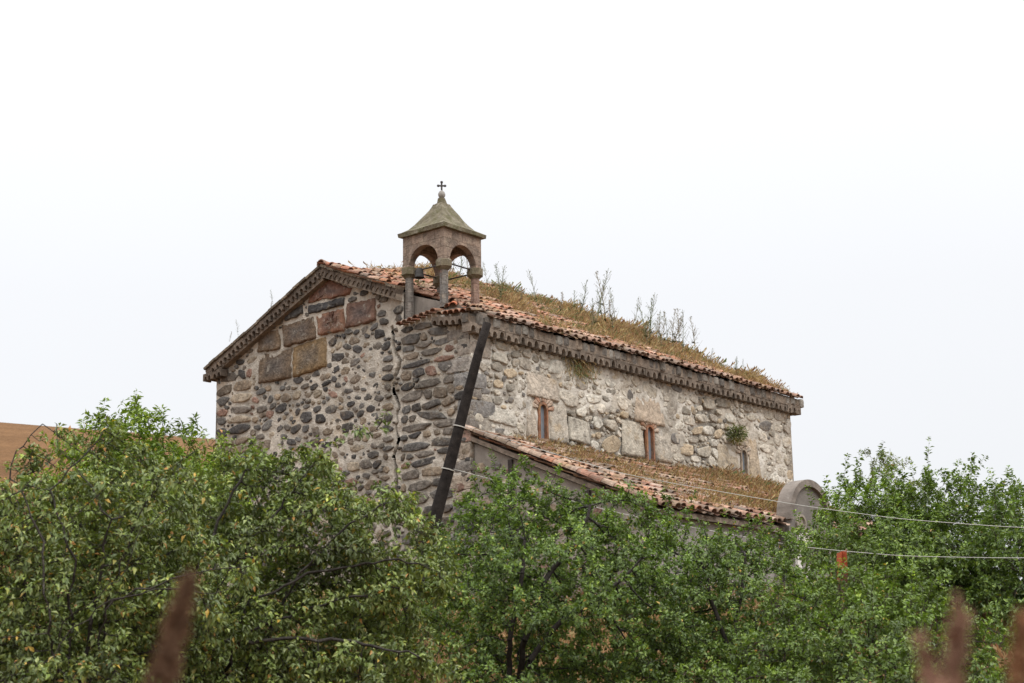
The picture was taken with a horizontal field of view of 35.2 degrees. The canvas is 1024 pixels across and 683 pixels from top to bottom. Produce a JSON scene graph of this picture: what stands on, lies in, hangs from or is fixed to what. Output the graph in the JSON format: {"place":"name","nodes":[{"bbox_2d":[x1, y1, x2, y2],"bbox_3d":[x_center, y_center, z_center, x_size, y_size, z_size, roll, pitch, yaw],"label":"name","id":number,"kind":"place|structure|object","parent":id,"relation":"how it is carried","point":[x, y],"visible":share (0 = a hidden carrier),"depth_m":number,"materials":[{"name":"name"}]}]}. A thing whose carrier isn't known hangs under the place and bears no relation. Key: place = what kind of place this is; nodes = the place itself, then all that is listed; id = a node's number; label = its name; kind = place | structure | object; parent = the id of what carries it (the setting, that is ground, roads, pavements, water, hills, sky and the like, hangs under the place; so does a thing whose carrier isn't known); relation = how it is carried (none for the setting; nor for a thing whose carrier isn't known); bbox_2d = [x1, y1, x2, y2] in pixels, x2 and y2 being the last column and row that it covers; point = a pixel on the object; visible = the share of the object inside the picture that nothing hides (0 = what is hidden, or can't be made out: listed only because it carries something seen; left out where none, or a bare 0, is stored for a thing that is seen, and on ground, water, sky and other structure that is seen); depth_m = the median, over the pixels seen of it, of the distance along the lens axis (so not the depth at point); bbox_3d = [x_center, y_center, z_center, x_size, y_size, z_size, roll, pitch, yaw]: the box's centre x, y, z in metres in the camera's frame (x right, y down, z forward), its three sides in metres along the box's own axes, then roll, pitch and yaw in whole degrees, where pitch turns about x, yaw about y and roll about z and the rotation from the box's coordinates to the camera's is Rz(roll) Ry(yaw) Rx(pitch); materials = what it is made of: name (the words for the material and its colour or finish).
{"place":"outdoors","nodes":[
{"label":"outdoors","id":0,"kind":"place"},
{"bbox_2d":[0,422,1012,682],"bbox_3d":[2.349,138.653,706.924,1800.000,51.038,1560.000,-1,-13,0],"label":"ground","id":1,"kind":"structure","parent":0,"point":[14,438],"depth_m":115.63,"materials":[{"name":"brown soil"}]},
{"bbox_2d":[0,414,261,682],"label":"apple tree","id":2,"kind":"object","parent":1,"relation":"on","point":[30,663],"visible":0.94,"depth_m":11.57,"materials":[{"name":"green plant"}]},
{"bbox_2d":[18,389,264,566],"bbox_3d":[-5.276,2.985,22.974,3.485,4.599,3.233,-1,-13,0],"label":"bushy tree","id":3,"kind":"object","parent":1,"relation":"on","point":[143,431],"visible":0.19,"depth_m":23.00,"materials":[{"name":"green plant"}]},
{"bbox_2d":[145,567,199,682],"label":"seed stalk","id":4,"kind":"object","parent":1,"relation":"on","point":[175,625],"visible":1,"depth_m":1.33,"materials":[{"name":"brown plant"}]},
{"bbox_2d":[0,466,380,682],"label":"apple tree","id":5,"kind":"object","parent":1,"relation":"on","point":[76,533],"visible":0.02,"depth_m":16.06,"materials":[{"name":"green plant"}]},
{"bbox_2d":[94,409,467,682],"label":"apple tree","id":6,"kind":"object","parent":1,"relation":"on","point":[342,664],"visible":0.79,"depth_m":12.74,"materials":[{"name":"green plant"}]},
{"bbox_2d":[335,542,502,671],"bbox_3d":[-1.451,3.972,23.711,2.731,2.307,2.047,-1,-13,0],"label":"hedge bush","id":7,"kind":"object","parent":1,"relation":"on","point":[440,608],"visible":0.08,"depth_m":23.57,"materials":[{"name":"green plant"}]},
{"bbox_2d":[401,322,490,616],"bbox_3d":[-1.181,2.441,27.151,1.742,5.679,0.270,-1,-13,0],"label":"utility pole","id":8,"kind":"object","parent":1,"relation":"on","point":[442,491],"visible":0.65,"depth_m":27.28,"materials":[{"name":"brown wood"}]},
{"bbox_2d":[454,469,1023,557],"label":"overhead wire","id":9,"kind":"object","parent":8,"relation":"attached to","point":[820,548],"visible":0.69,"depth_m":23.04,"materials":[{"name":"grey metal"}]},
{"bbox_2d":[466,426,1023,527],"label":"overhead wire","id":10,"kind":"object","parent":8,"relation":"attached to","point":[754,497],"visible":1,"depth_m":24.40,"materials":[{"name":"grey metal"}]},
{"bbox_2d":[8,574,1016,682],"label":"meadow grass","id":11,"kind":"structure","parent":1,"relation":"on","point":[1000,651],"depth_m":25.57,"materials":[{"name":"green plant"}]},
{"bbox_2d":[203,181,873,606],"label":"church","id":12,"kind":"structure","parent":1,"relation":"on","point":[323,349],"depth_m":35.69,"materials":[{"name":"stone"}]},
{"bbox_2d":[414,268,424,278],"bbox_3d":[-2.021,-1.496,35.183,0.230,0.230,0.236,-12,-17,38],"label":"bell","id":13,"kind":"object","parent":12,"relation":"hanging from","point":[419,273],"visible":1,"depth_m":35.12,"materials":[{"name":"metal"}]},
{"bbox_2d":[455,256,465,275],"bbox_3d":[-1.270,-1.857,39.166,0.350,0.956,0.283,3,-14,-10],"label":"roof weed","id":14,"kind":"object","parent":12,"relation":"on","point":[462,264],"visible":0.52,"depth_m":39.19,"materials":[{"name":"plant"}]},
{"bbox_2d":[481,263,490,291],"bbox_3d":[-0.629,-1.427,37.898,0.298,0.952,0.265,-3,-13,10],"label":"roof weed","id":15,"kind":"object","parent":12,"relation":"on","point":[485,274],"visible":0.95,"depth_m":37.94,"materials":[{"name":"plant"}]},
{"bbox_2d":[494,263,503,298],"bbox_3d":[-0.321,-1.366,37.991,0.304,1.026,0.375,1,-13,-8],"label":"roof weed","id":16,"kind":"object","parent":12,"relation":"on","point":[498,280],"visible":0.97,"depth_m":37.94,"materials":[{"name":"plant"}]},
{"bbox_2d":[498,266,508,297],"bbox_3d":[-0.264,-1.318,37.669,0.364,0.996,0.295,0,-14,18],"label":"roof weed","id":17,"kind":"object","parent":12,"relation":"on","point":[502,283],"visible":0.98,"depth_m":37.67,"materials":[{"name":"plant"}]},
{"bbox_2d":[527,269,539,305],"bbox_3d":[0.502,-1.265,39.854,0.330,1.130,0.353,5,-14,-25],"label":"roof weed","id":18,"kind":"object","parent":12,"relation":"on","point":[530,277],"visible":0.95,"depth_m":39.82,"materials":[{"name":"plant"}]},
{"bbox_2d":[537,402,549,441],"bbox_3d":[0.610,1.771,35.253,0.245,0.871,0.350,-12,-17,38],"label":"window","id":19,"kind":"structure","parent":12,"relation":"in","point":[542,410],"depth_m":35.24,"materials":[{"name":"stone"}]},
{"bbox_2d":[557,292,563,314],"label":"roof weed","id":20,"kind":"object","parent":12,"relation":"on","point":[561,302],"visible":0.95,"depth_m":39.62,"materials":[{"name":"plant"}]},
{"bbox_2d":[348,260,790,394],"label":"roof grass","id":21,"kind":"structure","parent":12,"relation":"on","point":[626,330],"depth_m":40.52,"materials":[{"name":"brown plant"}]},
{"bbox_2d":[570,292,577,310],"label":"roof weed","id":22,"kind":"object","parent":12,"relation":"on","point":[574,301],"visible":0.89,"depth_m":41.80,"materials":[{"name":"plant"}]},
{"bbox_2d":[560,356,599,386],"bbox_3d":[1.588,0.549,36.520,0.445,1.048,1.494,-13,-18,42],"label":"dry tuft","id":23,"kind":"object","parent":12,"relation":"on","point":[581,372],"visible":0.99,"depth_m":36.43,"materials":[{"name":"green plant"}]},
{"bbox_2d":[576,280,588,315],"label":"roof weed","id":24,"kind":"object","parent":12,"relation":"on","point":[583,301],"visible":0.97,"depth_m":40.71,"materials":[{"name":"plant"}]},
{"bbox_2d":[589,307,594,325],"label":"roof weed","id":25,"kind":"object","parent":12,"relation":"on","point":[592,318],"visible":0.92,"depth_m":39.33,"materials":[{"name":"plant"}]},
{"bbox_2d":[589,298,597,327],"bbox_3d":[1.994,-0.631,39.651,0.251,0.864,0.294,0,-9,-8],"label":"roof weed","id":26,"kind":"object","parent":12,"relation":"on","point":[593,312],"visible":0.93,"depth_m":39.60,"materials":[{"name":"plant"}]},
{"bbox_2d":[596,289,606,321],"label":"roof weed","id":27,"kind":"object","parent":12,"relation":"on","point":[600,305],"visible":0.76,"depth_m":42.51,"materials":[{"name":"plant"}]},
{"bbox_2d":[593,271,612,321],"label":"roof weed","id":28,"kind":"object","parent":12,"relation":"on","point":[602,297],"visible":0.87,"depth_m":41.98,"materials":[{"name":"plant"}]},
{"bbox_2d":[595,268,611,321],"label":"roof weed","id":29,"kind":"object","parent":12,"relation":"on","point":[599,307],"visible":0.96,"depth_m":40.47,"materials":[{"name":"plant"}]},
{"bbox_2d":[606,300,617,331],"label":"roof weed","id":30,"kind":"object","parent":12,"relation":"on","point":[611,315],"visible":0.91,"depth_m":40.62,"materials":[{"name":"plant"}]},
{"bbox_2d":[607,286,618,318],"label":"roof weed","id":31,"kind":"object","parent":12,"relation":"on","point":[612,300],"visible":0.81,"depth_m":42.60,"materials":[{"name":"plant"}]},
{"bbox_2d":[638,304,654,342],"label":"roof weed","id":32,"kind":"object","parent":12,"relation":"on","point":[643,323],"visible":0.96,"depth_m":40.92,"materials":[{"name":"plant"}]},
{"bbox_2d":[643,321,650,344],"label":"roof weed","id":33,"kind":"object","parent":12,"relation":"on","point":[646,332],"visible":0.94,"depth_m":40.85,"materials":[{"name":"plant"}]},
{"bbox_2d":[643,424,655,462],"bbox_3d":[3.209,2.447,38.284,0.245,0.931,0.350,-12,-17,38],"label":"window","id":34,"kind":"structure","parent":12,"relation":"in","point":[649,436],"depth_m":38.26,"materials":[{"name":"stone"}]},
{"bbox_2d":[643,298,656,340],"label":"roof weed","id":35,"kind":"object","parent":12,"relation":"on","point":[651,332],"visible":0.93,"depth_m":41.48,"materials":[{"name":"plant"}]},
{"bbox_2d":[647,294,658,338],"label":"roof weed","id":36,"kind":"object","parent":12,"relation":"on","point":[652,315],"visible":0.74,"depth_m":42.02,"materials":[{"name":"plant"}]},
{"bbox_2d":[654,310,664,345],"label":"roof weed","id":37,"kind":"object","parent":12,"relation":"on","point":[658,324],"visible":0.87,"depth_m":41.65,"materials":[{"name":"plant"}]},
{"bbox_2d":[657,322,663,347],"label":"roof weed","id":38,"kind":"object","parent":12,"relation":"on","point":[659,331],"visible":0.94,"depth_m":41.19,"materials":[{"name":"plant"}]},
{"bbox_2d":[658,313,668,345],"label":"roof weed","id":39,"kind":"object","parent":12,"relation":"on","point":[662,328],"visible":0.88,"depth_m":42.76,"materials":[{"name":"plant"}]},
{"bbox_2d":[662,311,670,342],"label":"roof weed","id":40,"kind":"object","parent":12,"relation":"on","point":[666,327],"visible":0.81,"depth_m":43.52,"materials":[{"name":"plant"}]},
{"bbox_2d":[665,309,679,345],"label":"roof weed","id":41,"kind":"object","parent":12,"relation":"on","point":[672,340],"visible":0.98,"depth_m":42.48,"materials":[{"name":"plant"}]},
{"bbox_2d":[509,432,840,523],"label":"lower roof","id":42,"kind":"structure","parent":12,"relation":"on","point":[757,483],"depth_m":35.10,"materials":[{"name":"brown plant"}]},
{"bbox_2d":[670,308,682,342],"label":"roof weed","id":43,"kind":"object","parent":12,"relation":"on","point":[679,335],"visible":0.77,"depth_m":43.98,"materials":[{"name":"plant"}]},
{"bbox_2d":[673,318,682,344],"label":"roof weed","id":44,"kind":"object","parent":12,"relation":"on","point":[674,336],"visible":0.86,"depth_m":42.71,"materials":[{"name":"plant"}]},
{"bbox_2d":[675,309,688,351],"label":"roof weed","id":45,"kind":"object","parent":12,"relation":"on","point":[682,344],"visible":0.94,"depth_m":42.20,"materials":[{"name":"plant"}]},
{"bbox_2d":[688,317,699,349],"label":"roof weed","id":46,"kind":"object","parent":12,"relation":"on","point":[692,341],"visible":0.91,"depth_m":43.86,"materials":[{"name":"plant"}]},
{"bbox_2d":[725,423,748,444],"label":"plant","id":47,"kind":"object","parent":12,"relation":"attached to","point":[735,433],"visible":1,"depth_m":40.87,"materials":[{"name":"green plant"}]},
{"bbox_2d":[739,448,748,474],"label":"window","id":48,"kind":"structure","parent":12,"relation":"in","point":[743,454],"depth_m":41.42,"materials":[{"name":"stone"}]},
{"bbox_2d":[414,448,710,682],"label":"broadleaf tree","id":49,"kind":"object","parent":1,"relation":"on","point":[523,592],"visible":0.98,"depth_m":17.16,"materials":[{"name":"green plant"}]},
{"bbox_2d":[603,488,858,682],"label":"broadleaf tree","id":50,"kind":"object","parent":1,"relation":"on","point":[717,642],"visible":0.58,"depth_m":18.42,"materials":[{"name":"green plant"}]},
{"bbox_2d":[837,549,848,638],"bbox_3d":[4.753,3.999,23.216,0.235,1.997,0.148,4,-14,-22],"label":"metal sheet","id":51,"kind":"object","parent":1,"relation":"on","point":[842,554],"visible":0.2,"depth_m":23.40,"materials":[{"name":"brown metal"}]},
{"bbox_2d":[674,539,1023,682],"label":"broadleaf tree","id":52,"kind":"object","parent":1,"relation":"on","point":[894,653],"visible":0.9,"depth_m":14.92,"materials":[{"name":"green plant"}]},
{"bbox_2d":[777,443,988,625],"bbox_3d":[6.220,3.340,27.751,3.561,3.395,3.997,-1,-13,0],"label":"broadleaf tree","id":53,"kind":"object","parent":1,"relation":"on","point":[846,532],"visible":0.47,"depth_m":27.50,"materials":[{"name":"green plant"}]},
{"bbox_2d":[857,447,938,549],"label":"distant tree","id":54,"kind":"object","parent":1,"relation":"on","point":[884,464],"visible":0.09,"depth_m":46.11,"materials":[{"name":"green plant"}]},
{"bbox_2d":[908,629,942,682],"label":"seed stalk","id":55,"kind":"object","parent":1,"relation":"on","point":[927,671],"visible":1,"depth_m":1.13,"materials":[{"name":"brown plant"}]},
{"bbox_2d":[850,436,1023,635],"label":"broadleaf tree","id":56,"kind":"object","parent":1,"relation":"on","point":[967,530],"visible":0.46,"depth_m":26.95,"materials":[{"name":"green plant"}]},
{"bbox_2d":[937,593,973,682],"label":"seed stalk","id":57,"kind":"object","parent":1,"relation":"on","point":[956,649],"visible":1,"depth_m":1.13,"materials":[{"name":"brown plant"}]},
{"bbox_2d":[957,465,1023,632],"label":"broadleaf tree","id":58,"kind":"object","parent":1,"relation":"on","point":[993,537],"visible":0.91,"depth_m":25.80,"materials":[{"name":"green plant"}]},
{"bbox_2d":[1003,607,1023,682],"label":"seed stalk","id":59,"kind":"object","parent":1,"relation":"on","point":[1014,666],"visible":1,"depth_m":1.13,"materials":[{"name":"brown plant"}]},
{"bbox_2d":[0,0,1023,585],"label":"sky","id":60,"kind":"structure","parent":0,"point":[830,192],"materials":[{"name":"white"}]}
]}

